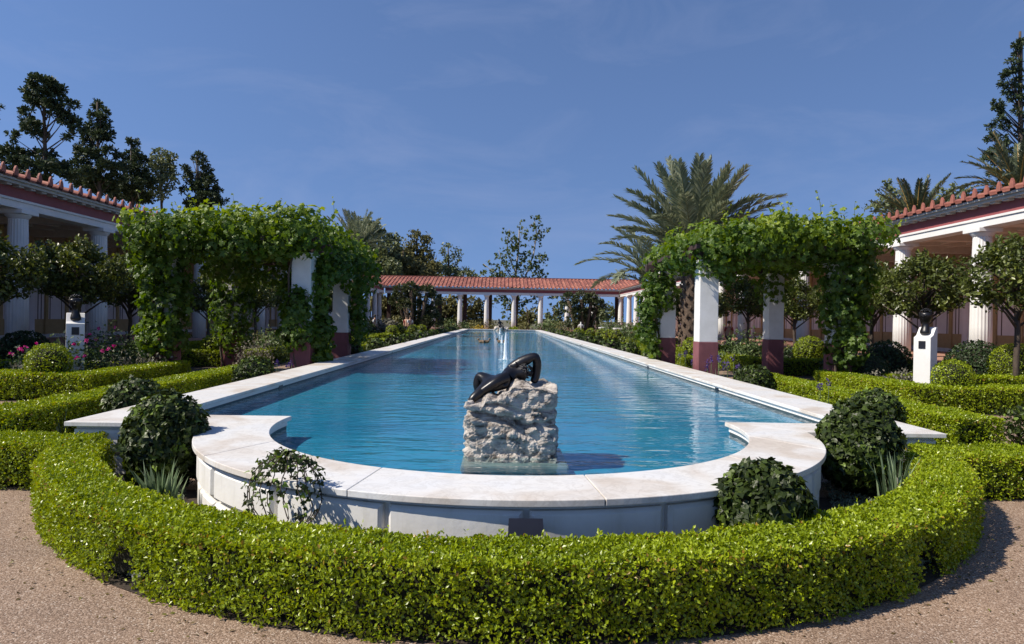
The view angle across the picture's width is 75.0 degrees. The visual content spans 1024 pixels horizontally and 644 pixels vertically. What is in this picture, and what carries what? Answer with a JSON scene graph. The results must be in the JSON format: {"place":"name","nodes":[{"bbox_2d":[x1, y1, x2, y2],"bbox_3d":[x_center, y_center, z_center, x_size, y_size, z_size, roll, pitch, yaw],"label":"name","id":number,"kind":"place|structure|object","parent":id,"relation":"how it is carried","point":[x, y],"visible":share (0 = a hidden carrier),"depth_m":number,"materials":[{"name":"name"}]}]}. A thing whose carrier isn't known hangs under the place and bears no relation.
{"place":"outdoors","nodes":[
{"label":"outdoors","id":0,"kind":"place"},
{"bbox_2d":[363,319,632,328],"bbox_3d":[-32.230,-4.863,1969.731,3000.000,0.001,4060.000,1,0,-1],"label":"ground","id":1,"kind":"structure","parent":0,"point":[505,323],"depth_m":274.26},
{"bbox_2d":[0,71,87,183],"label":"pine tree","id":2,"kind":"object","parent":1,"relation":"on","point":[49,89],"visible":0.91,"depth_m":48.92,"materials":[{"name":"green plant"}]},
{"bbox_2d":[65,98,130,197],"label":"pine tree","id":3,"kind":"object","parent":1,"relation":"on","point":[95,180],"visible":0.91,"depth_m":54.16,"materials":[{"name":"green plant"}]},
{"bbox_2d":[105,136,158,206],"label":"pine tree","id":4,"kind":"object","parent":1,"relation":"on","point":[141,179],"visible":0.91,"depth_m":58.94,"materials":[{"name":"green plant"}]},
{"bbox_2d":[145,147,180,211],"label":"eucalyptus tree","id":5,"kind":"object","parent":1,"relation":"on","point":[164,166],"visible":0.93,"depth_m":60.82,"materials":[{"name":"green plant"}]},
{"bbox_2d":[0,161,386,349],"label":"portico","id":6,"kind":"structure","parent":1,"relation":"on","point":[36,209],"depth_m":22.73,"materials":[{"name":"white paint"}]},
{"bbox_2d":[178,150,229,208],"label":"pine tree","id":7,"kind":"object","parent":1,"relation":"on","point":[200,184],"visible":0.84,"depth_m":61.29,"materials":[{"name":"green plant"}]},
{"bbox_2d":[360,217,410,320],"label":"broad tree","id":8,"kind":"object","parent":1,"relation":"on","point":[395,253],"visible":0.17,"depth_m":90.12,"materials":[{"name":"green plant"}]},
{"bbox_2d":[369,248,405,318],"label":"background tree","id":9,"kind":"object","parent":1,"relation":"on","point":[387,263],"visible":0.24,"depth_m":88.06,"materials":[{"name":"green plant"}]},
{"bbox_2d":[370,292,417,321],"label":"background tree","id":10,"kind":"object","parent":1,"relation":"on","point":[394,312],"visible":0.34,"depth_m":86.16,"materials":[{"name":"green plant"}]},
{"bbox_2d":[397,248,441,275],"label":"background tree","id":11,"kind":"object","parent":1,"relation":"on","point":[416,267],"visible":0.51,"depth_m":91.18,"materials":[{"name":"green plant"}]},
{"bbox_2d":[402,229,439,319],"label":"broad tree","id":12,"kind":"object","parent":1,"relation":"on","point":[427,240],"visible":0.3,"depth_m":97.22,"materials":[{"name":"green plant"}]},
{"bbox_2d":[423,294,467,327],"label":"background tree","id":13,"kind":"object","parent":1,"relation":"on","point":[449,304],"visible":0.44,"depth_m":88.76,"materials":[{"name":"green plant"}]},
{"bbox_2d":[436,242,473,294],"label":"eucalyptus tree","id":14,"kind":"object","parent":1,"relation":"on","point":[447,260],"visible":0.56,"depth_m":103.90,"materials":[{"name":"green plant"}]},
{"bbox_2d":[439,264,479,276],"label":"background tree","id":15,"kind":"object","parent":1,"relation":"on","point":[447,271],"visible":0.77,"depth_m":98.58,"materials":[{"name":"green plant"}]},
{"bbox_2d":[453,295,484,327],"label":"background tree","id":16,"kind":"object","parent":1,"relation":"on","point":[475,311],"visible":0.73,"depth_m":89.09,"materials":[{"name":"green plant"}]},
{"bbox_2d":[372,275,641,332],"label":"portico","id":17,"kind":"structure","parent":1,"relation":"on","point":[473,285],"depth_m":78.06,"materials":[{"name":"paint"}]},
{"bbox_2d":[479,214,560,323],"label":"sycamore tree","id":18,"kind":"object","parent":1,"relation":"on","point":[501,273],"visible":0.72,"depth_m":95.86,"materials":[{"name":"green plant"}]},
{"bbox_2d":[509,305,537,328],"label":"background tree","id":19,"kind":"object","parent":1,"relation":"on","point":[528,317],"visible":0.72,"depth_m":89.20,"materials":[{"name":"green plant"}]},
{"bbox_2d":[537,301,563,328],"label":"background tree","id":20,"kind":"object","parent":1,"relation":"on","point":[556,313],"visible":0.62,"depth_m":90.07,"materials":[{"name":"green plant"}]},
{"bbox_2d":[572,301,614,329],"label":"background tree","id":21,"kind":"object","parent":1,"relation":"on","point":[603,313],"visible":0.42,"depth_m":89.98,"materials":[{"name":"green plant"}]},
{"bbox_2d":[618,178,1023,362],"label":"portico","id":22,"kind":"structure","parent":1,"relation":"on","point":[964,226],"depth_m":23.20,"materials":[{"name":"paint"}]},
{"bbox_2d":[861,178,909,216],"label":"eucalyptus tree","id":23,"kind":"object","parent":1,"relation":"on","point":[891,188],"visible":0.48,"depth_m":66.52,"materials":[{"name":"green plant"}]},
{"bbox_2d":[868,172,964,219],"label":"date palm","id":24,"kind":"object","parent":1,"relation":"on","point":[918,197],"visible":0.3,"depth_m":43.48,"materials":[{"name":"palm leaf"},{"name":"bark"}]},
{"bbox_2d":[929,181,971,201],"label":"broad tree","id":25,"kind":"object","parent":1,"relation":"on","point":[953,185],"visible":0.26,"depth_m":65.85,"materials":[{"name":"green plant"}]},
{"bbox_2d":[947,130,1023,198],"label":"date palm","id":26,"kind":"object","parent":1,"relation":"on","point":[1016,171],"visible":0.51,"depth_m":38.24,"materials":[{"name":"palm leaf"},{"name":"bark"}]},
{"bbox_2d":[979,31,1023,181],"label":"conifer tree","id":27,"kind":"object","parent":1,"relation":"on","point":[1015,83],"visible":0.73,"depth_m":52.44,"materials":[{"name":"green plant"}]},
{"bbox_2d":[0,363,1023,643],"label":"paving","id":28,"kind":"structure","parent":0,"point":[46,609],"depth_m":3.41,"materials":[{"name":"gravel"}]},
{"bbox_2d":[64,329,945,557],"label":"reflecting pool","id":29,"kind":"structure","parent":28,"relation":"on","point":[379,488],"depth_m":5.75,"materials":[{"name":"white stone"}]},
{"bbox_2d":[206,330,815,474],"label":"water","id":30,"kind":"structure","parent":29,"relation":"in","point":[449,346],"depth_m":11.66,"materials":[{"name":"liquid"}]},
{"bbox_2d":[460,378,568,474],"bbox_3d":[0.014,0.886,5.634,0.873,0.815,0.780,1,0,-1],"label":"pale rock","id":31,"kind":"object","parent":29,"relation":"in","point":[515,421],"visible":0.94,"depth_m":5.37,"materials":[{"name":"stone"}]},
{"bbox_2d":[468,353,540,401],"bbox_3d":[-0.056,0.478,5.710,0.625,0.431,0.361,1,0,-1],"label":"bronze statue","id":32,"kind":"object","parent":31,"relation":"on","point":[487,383],"visible":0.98,"depth_m":5.71,"materials":[{"name":"metal"}]},
{"bbox_2d":[508,518,543,538],"bbox_3d":[0.073,1.282,3.629,0.196,0.417,0.047,1,0,-1],"label":"plaque","id":33,"kind":"object","parent":29,"relation":"attached to","point":[527,526],"visible":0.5,"depth_m":3.63,"materials":[{"name":"black metal"}]},
{"bbox_2d":[0,360,1023,643],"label":"planting bed","id":34,"kind":"object","parent":28,"relation":"on","point":[192,496],"visible":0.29,"depth_m":3.29,"materials":[{"name":"soil"}]},
{"bbox_2d":[0,345,36,369],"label":"rose bush","id":35,"kind":"object","parent":34,"relation":"on","point":[18,348],"visible":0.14,"depth_m":12.28,"materials":[{"name":"green plant"}]},
{"bbox_2d":[0,330,50,359],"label":"clipped ball","id":36,"kind":"object","parent":34,"relation":"on","point":[21,338],"visible":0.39,"depth_m":15.97,"materials":[{"name":"green plant"}]},
{"bbox_2d":[0,229,54,305],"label":"laurel tree","id":37,"kind":"object","parent":34,"relation":"on","point":[22,269],"visible":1,"depth_m":14.38,"materials":[{"name":"green plant"}]},
{"bbox_2d":[0,425,108,489],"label":"box hedge","id":38,"kind":"object","parent":34,"relation":"on","point":[20,450],"visible":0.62,"depth_m":5.68,"materials":[{"name":"green plant"}]},
{"bbox_2d":[0,368,112,400],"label":"box hedge","id":39,"kind":"object","parent":34,"relation":"on","point":[18,383],"visible":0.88,"depth_m":11.23,"materials":[{"name":"green plant"}]},
{"bbox_2d":[22,342,73,376],"bbox_3d":[-8.072,0.713,11.612,0.751,0.728,0.765,1,0,-1],"label":"clipped ball","id":40,"kind":"object","parent":39,"relation":"on","point":[51,357],"visible":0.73,"depth_m":11.44,"materials":[{"name":"green plant"}]},
{"bbox_2d":[30,330,104,370],"bbox_3d":[-8.656,0.740,12.862,1.310,1.190,1.128,1,0,-1],"label":"rose bush","id":41,"kind":"object","parent":34,"relation":"on","point":[77,352],"visible":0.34,"depth_m":12.83,"materials":[{"name":"green plant"}]},
{"bbox_2d":[66,313,84,370],"bbox_3d":[-8.621,0.569,13.159,0.310,1.499,0.320,1,0,-32],"label":"pedestal","id":42,"kind":"object","parent":34,"relation":"on","point":[75,329],"visible":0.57,"depth_m":13.05,"materials":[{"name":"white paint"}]},
{"bbox_2d":[69,294,82,320],"bbox_3d":[-8.609,-0.285,13.151,0.245,0.534,0.254,1,0,-1],"label":"bust","id":43,"kind":"object","parent":42,"relation":"on","point":[76,302],"visible":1,"depth_m":13.09,"materials":[{"name":"brown metal"}]},
{"bbox_2d":[31,234,133,313],"bbox_3d":[-11.077,-0.509,17.105,2.377,3.556,2.235,1,0,-41],"label":"laurel tree","id":44,"kind":"object","parent":34,"relation":"on","point":[69,258],"visible":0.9,"depth_m":16.71,"materials":[{"name":"green plant"}]},
{"bbox_2d":[76,334,130,370],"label":"rose bush","id":45,"kind":"object","parent":34,"relation":"on","point":[101,351],"visible":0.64,"depth_m":13.19,"materials":[{"name":"green plant"}]},
{"bbox_2d":[84,320,139,363],"bbox_3d":[-9.273,0.644,15.230,1.390,1.400,1.260,1,0,-1],"label":"rose bush","id":46,"kind":"object","parent":34,"relation":"on","point":[111,342],"visible":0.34,"depth_m":15.22,"materials":[{"name":"green plant"}]},
{"bbox_2d":[0,364,237,433],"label":"box hedge","id":47,"kind":"object","parent":34,"relation":"on","point":[35,414],"visible":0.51,"depth_m":7.88,"materials":[{"name":"green plant"}]},
{"bbox_2d":[91,252,148,347],"bbox_3d":[-11.193,-0.392,19.407,2.208,3.303,2.076,1,0,42],"label":"laurel tree","id":48,"kind":"object","parent":34,"relation":"on","point":[129,298],"visible":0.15,"depth_m":19.20,"materials":[{"name":"green plant"}]},
{"bbox_2d":[99,374,162,412],"bbox_3d":[-4.513,0.985,7.982,0.712,0.718,0.709,1,0,-1],"label":"ivy ball","id":49,"kind":"object","parent":34,"relation":"on","point":[124,392],"visible":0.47,"depth_m":7.79,"materials":[{"name":"green plant"}]},
{"bbox_2d":[116,341,149,365],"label":"garden shrub","id":50,"kind":"object","parent":34,"relation":"on","point":[133,359],"visible":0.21,"depth_m":15.48,"materials":[{"name":"green plant"}]},
{"bbox_2d":[82,359,190,384],"bbox_3d":[-7.393,1.091,13.281,0.692,0.548,3.121,1,0,-1],"label":"box hedge","id":51,"kind":"object","parent":34,"relation":"on","point":[154,370],"visible":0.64,"depth_m":13.14,"materials":[{"name":"green plant"}]},
{"bbox_2d":[129,459,187,498],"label":"iris clump","id":52,"kind":"object","parent":34,"relation":"on","point":[171,486],"visible":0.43,"depth_m":4.95,"materials":[{"name":"plant"}]},
{"bbox_2d":[101,347,220,366],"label":"box hedge","id":53,"kind":"object","parent":34,"relation":"on","point":[200,357],"visible":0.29,"depth_m":19.15,"materials":[{"name":"plant"}]},
{"bbox_2d":[200,335,220,351],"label":"clipped ball","id":54,"kind":"object","parent":53,"relation":"on","point":[208,343],"visible":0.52,"depth_m":19.29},
{"bbox_2d":[113,388,211,486],"bbox_3d":[-2.948,0.999,5.665,0.784,0.892,0.794,1,0,-1],"label":"ivy ball","id":55,"kind":"object","parent":34,"relation":"on","point":[159,430],"visible":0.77,"depth_m":5.45,"materials":[{"name":"green plant"}]},
{"bbox_2d":[186,270,221,338],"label":"laurel tree","id":56,"kind":"object","parent":34,"relation":"on","point":[202,304],"visible":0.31,"depth_m":24.18,"materials":[{"name":"green plant"}]},
{"bbox_2d":[131,234,357,368],"bbox_3d":[-6.170,-0.251,16.601,4.200,3.200,5.000,1,0,-1],"label":"pergola","id":57,"kind":"object","parent":34,"relation":"on","point":[302,270],"visible":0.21,"depth_m":14.96,"materials":[{"name":"white paint"}]},
{"bbox_2d":[112,187,382,367],"bbox_3d":[-6.043,-0.810,16.649,5.113,4.331,6.459,1,0,-1],"label":"grape vine","id":58,"kind":"object","parent":57,"relation":"attached to","point":[223,248],"visible":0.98,"depth_m":14.43,"materials":[{"name":"green plant"}]},
{"bbox_2d":[231,355,274,381],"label":"ivy ball","id":59,"kind":"object","parent":34,"relation":"on","point":[253,366],"visible":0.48,"depth_m":11.64,"materials":[{"name":"green plant"}]},
{"bbox_2d":[232,330,276,364],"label":"herb bush","id":60,"kind":"object","parent":34,"relation":"in","point":[259,347],"visible":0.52,"depth_m":17.36,"materials":[{"name":"green plant"}]},
{"bbox_2d":[243,276,282,343],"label":"laurel tree","id":61,"kind":"object","parent":34,"relation":"on","point":[259,299],"visible":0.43,"depth_m":28.89,"materials":[{"name":"green plant"}]},
{"bbox_2d":[245,324,289,363],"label":"garden shrub","id":62,"kind":"object","parent":34,"relation":"on","point":[274,342],"visible":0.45,"depth_m":20.79,"materials":[{"name":"green plant"}]},
{"bbox_2d":[243,343,329,364],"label":"box hedge","id":63,"kind":"object","parent":34,"relation":"on","point":[272,351],"visible":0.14,"depth_m":20.44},
{"bbox_2d":[240,443,333,523],"bbox_3d":[-1.322,0.960,3.890,0.525,0.492,0.484,1,0,-1],"label":"ivy globe","id":64,"kind":"object","parent":34,"relation":"on","point":[284,464],"visible":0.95,"depth_m":3.83,"materials":[{"name":"green plant"}]},
{"bbox_2d":[326,208,397,332],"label":"date palm","id":65,"kind":"object","parent":34,"relation":"on","point":[354,225],"visible":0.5,"depth_m":45.13,"materials":[{"name":"green plant"}]},
{"bbox_2d":[364,337,386,350],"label":"ivy ball","id":66,"kind":"object","parent":34,"relation":"on","point":[375,343],"visible":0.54,"depth_m":23.26,"materials":[{"name":"green plant"}]},
{"bbox_2d":[388,280,444,329],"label":"tree","id":67,"kind":"object","parent":34,"relation":"on","point":[407,298],"visible":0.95,"depth_m":57.40,"materials":[{"name":"green plant"}]},
{"bbox_2d":[28,433,986,643],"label":"box hedge","id":68,"kind":"object","parent":34,"relation":"on","point":[86,503],"visible":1,"depth_m":3.31,"materials":[{"name":"green plant"}]},
{"bbox_2d":[559,289,606,333],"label":"tree","id":69,"kind":"object","parent":34,"relation":"on","point":[574,307],"visible":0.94,"depth_m":57.62,"materials":[{"name":"green plant"}]},
{"bbox_2d":[574,225,680,333],"bbox_3d":[7.982,-2.335,37.309,9.018,7.833,8.352,1,0,-1],"label":"date palm","id":70,"kind":"object","parent":34,"relation":"on","point":[640,246],"visible":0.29,"depth_m":36.65,"materials":[{"name":"green plant"}]},
{"bbox_2d":[619,341,640,355],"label":"ivy ball","id":71,"kind":"object","parent":34,"relation":"on","point":[631,347],"visible":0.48,"depth_m":23.41,"materials":[{"name":"green plant"}]},
{"bbox_2d":[615,320,656,342],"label":"garden shrub","id":72,"kind":"object","parent":34,"relation":"on","point":[632,332],"visible":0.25,"depth_m":36.03,"materials":[{"name":"green plant"}]},
{"bbox_2d":[638,346,692,368],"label":"box hedge","id":73,"kind":"object","parent":34,"relation":"on","point":[689,358],"visible":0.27,"depth_m":19.75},
{"bbox_2d":[606,152,787,346],"bbox_3d":[7.986,-2.878,29.113,7.866,8.968,8.127,1,0,-1],"label":"date palm","id":74,"kind":"object","parent":34,"relation":"on","point":[697,196],"visible":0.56,"depth_m":27.91,"materials":[{"name":"green plant"}]},
{"bbox_2d":[676,346,761,371],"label":"box hedge","id":75,"kind":"object","parent":34,"relation":"on","point":[742,359],"visible":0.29,"depth_m":20.60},
{"bbox_2d":[718,292,730,318],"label":"laurel tree","id":76,"kind":"object","parent":34,"relation":"on","point":[722,310],"visible":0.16,"depth_m":34.53,"materials":[{"name":"green plant"}]},
{"bbox_2d":[718,323,762,363],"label":"garden shrub","id":77,"kind":"object","parent":34,"relation":"on","point":[752,348],"visible":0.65,"depth_m":21.56,"materials":[{"name":"green plant"}]},
{"bbox_2d":[719,276,762,354],"bbox_3d":[10.454,-0.266,29.734,2.329,3.705,2.477,1,0,2],"label":"laurel tree","id":78,"kind":"object","parent":34,"relation":"on","point":[750,306],"visible":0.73,"depth_m":29.26,"materials":[{"name":"green plant"}]},
{"bbox_2d":[733,364,777,389],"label":"ivy ball","id":79,"kind":"object","parent":34,"relation":"on","point":[754,374],"visible":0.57,"depth_m":11.79,"materials":[{"name":"green plant"}]},
{"bbox_2d":[645,244,876,374],"bbox_3d":[5.827,-0.054,16.797,4.200,3.200,5.000,1,0,-1],"label":"pergola","id":80,"kind":"object","parent":34,"relation":"on","point":[705,342],"visible":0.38,"depth_m":15.13,"materials":[{"name":"white paint"}]},
{"bbox_2d":[633,190,906,372],"bbox_3d":[5.879,-0.658,16.853,5.009,4.419,6.491,1,0,-1],"label":"grape vine","id":81,"kind":"object","parent":80,"relation":"attached to","point":[786,236],"visible":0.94,"depth_m":14.51,"materials":[{"name":"green plant"}]},
{"bbox_2d":[711,456,818,540],"bbox_3d":[1.505,1.131,3.984,0.614,0.640,0.614,1,0,-1],"label":"ivy ball","id":82,"kind":"object","parent":34,"relation":"on","point":[770,489],"visible":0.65,"depth_m":3.83,"materials":[{"name":"green plant"}]},
{"bbox_2d":[783,357,822,375],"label":"box hedge","id":83,"kind":"object","parent":34,"relation":"on","point":[800,366],"visible":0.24,"depth_m":19.43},
{"bbox_2d":[792,335,824,357],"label":"clipped ball","id":84,"kind":"object","parent":83,"relation":"on","point":[810,347],"visible":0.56,"depth_m":22.39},
{"bbox_2d":[784,275,823,343],"bbox_3d":[10.656,-0.107,25.031,2.287,3.422,2.151,1,0,10],"label":"laurel tree","id":85,"kind":"object","parent":34,"relation":"on","point":[798,312],"visible":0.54,"depth_m":24.46,"materials":[{"name":"green plant"}]},
{"bbox_2d":[814,397,907,497],"bbox_3d":[3.013,1.087,5.779,0.737,0.886,0.727,1,0,-1],"label":"ivy ball","id":86,"kind":"object","parent":34,"relation":"on","point":[849,435],"visible":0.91,"depth_m":5.57,"materials":[{"name":"green plant"}]},
{"bbox_2d":[813,369,915,395],"bbox_3d":[7.113,1.330,13.536,0.717,0.546,3.136,1,0,-1],"label":"box hedge","id":87,"kind":"object","parent":34,"relation":"on","point":[856,380],"visible":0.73,"depth_m":13.38,"materials":[{"name":"green plant"}]},
{"bbox_2d":[852,355,890,376],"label":"clipped ball","id":88,"kind":"object","parent":34,"relation":"on","point":[870,365],"visible":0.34,"depth_m":14.78,"materials":[{"name":"green plant"}]},
{"bbox_2d":[843,386,906,422],"bbox_3d":[4.405,1.135,8.127,0.721,0.714,0.708,1,0,-1],"label":"ivy ball","id":89,"kind":"object","parent":34,"relation":"on","point":[892,404],"visible":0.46,"depth_m":7.96,"materials":[{"name":"green plant"}]},
{"bbox_2d":[821,478,939,573],"bbox_3d":[2.759,1.476,5.076,0.881,0.128,2.339,1,0,27],"label":"thyme","id":90,"kind":"object","parent":34,"relation":"on","point":[832,488],"visible":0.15,"depth_m":5.60,"materials":[{"name":"green plant"}]},
{"bbox_2d":[859,339,912,372],"bbox_3d":[9.980,1.048,17.771,1.317,1.191,1.315,1,0,-1],"label":"clipped ball","id":91,"kind":"object","parent":34,"relation":"on","point":[893,358],"visible":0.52,"depth_m":17.38,"materials":[{"name":"green plant"}]},
{"bbox_2d":[861,259,914,346],"bbox_3d":[10.727,-0.119,19.708,2.188,3.480,2.327,1,0,17],"label":"laurel tree","id":92,"kind":"object","parent":34,"relation":"on","point":[881,311],"visible":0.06,"depth_m":19.45,"materials":[{"name":"green plant"}]},
{"bbox_2d":[770,372,1007,444],"bbox_3d":[5.261,1.306,10.844,0.712,0.541,6.626,1,0,-1],"label":"box hedge","id":93,"kind":"object","parent":34,"relation":"on","point":[962,426],"visible":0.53,"depth_m":8.10,"materials":[{"name":"green plant"}]},
{"bbox_2d":[863,451,920,495],"bbox_3d":[3.051,1.279,5.298,0.526,0.512,0.302,1,0,-1],"label":"iris clump","id":94,"kind":"object","parent":34,"relation":"on","point":[892,480],"visible":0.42,"depth_m":5.30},
{"bbox_2d":[870,247,973,328],"bbox_3d":[10.644,-0.154,17.339,2.381,3.562,2.239,1,0,24],"label":"laurel tree","id":95,"kind":"object","parent":34,"relation":"on","point":[933,277],"visible":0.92,"depth_m":17.08,"materials":[{"name":"green plant"}]},
{"bbox_2d":[913,327,937,383],"bbox_3d":[8.199,0.847,13.236,0.320,1.499,0.310,1,0,-37],"label":"pedestal","id":96,"kind":"object","parent":34,"relation":"on","point":[925,355],"visible":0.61,"depth_m":13.14,"materials":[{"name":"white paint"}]},
{"bbox_2d":[919,308,932,334],"bbox_3d":[8.210,-0.007,13.234,0.247,0.533,0.243,1,0,-1],"label":"bust","id":97,"kind":"object","parent":96,"relation":"on","point":[925,317],"visible":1,"depth_m":13.17,"materials":[{"name":"brown metal"}]},
{"bbox_2d":[881,372,1023,384],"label":"box hedge","id":98,"kind":"object","parent":34,"relation":"on","point":[986,378],"visible":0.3,"depth_m":14.37,"materials":[{"name":"green plant"}]},
{"bbox_2d":[893,382,1023,414],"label":"box hedge","id":99,"kind":"object","parent":34,"relation":"on","point":[987,398],"visible":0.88,"depth_m":11.49,"materials":[{"name":"green plant"}]},
{"bbox_2d":[929,358,976,386],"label":"clipped ball","id":100,"kind":"object","parent":99,"relation":"on","point":[952,373],"visible":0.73,"depth_m":11.71,"materials":[{"name":"green plant"}]},
{"bbox_2d":[905,437,1023,501],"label":"box hedge","id":101,"kind":"object","parent":34,"relation":"on","point":[998,467],"visible":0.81,"depth_m":5.82,"materials":[{"name":"green plant"}]},
{"bbox_2d":[943,339,999,374],"bbox_3d":[11.576,1.057,16.605,1.525,1.274,1.521,1,0,-1],"label":"clipped ball","id":102,"kind":"object","parent":34,"relation":"on","point":[976,357],"visible":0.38,"depth_m":16.26,"materials":[{"name":"green plant"}]},
{"bbox_2d":[953,231,1023,379],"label":"laurel tree","id":103,"kind":"object","parent":34,"relation":"on","point":[1005,258],"visible":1,"depth_m":14.51,"materials":[{"name":"green plant"}]},
{"bbox_2d":[993,401,1023,445],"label":"garden shrub","id":104,"kind":"object","parent":34,"relation":"on","point":[1018,431],"visible":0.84,"depth_m":8.21,"materials":[{"name":"green plant"}]},
{"bbox_2d":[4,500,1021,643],"bbox_3d":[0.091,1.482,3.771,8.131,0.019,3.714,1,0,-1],"label":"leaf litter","id":105,"kind":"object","parent":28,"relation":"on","point":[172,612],"visible":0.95,"depth_m":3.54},
{"bbox_2d":[0,0,1023,321],"label":"sky","id":106,"kind":"structure","parent":0,"point":[459,122],"materials":[{"name":"blue"}]},
{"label":"box hedge","id":107,"kind":"object","parent":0,"visible":0},
{"bbox_2d":[986,343,1023,374],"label":"clipped ball","id":108,"kind":"object","parent":107,"relation":"on","point":[1003,362],"visible":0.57,"depth_m":15.63,"materials":[{"name":"green plant"}]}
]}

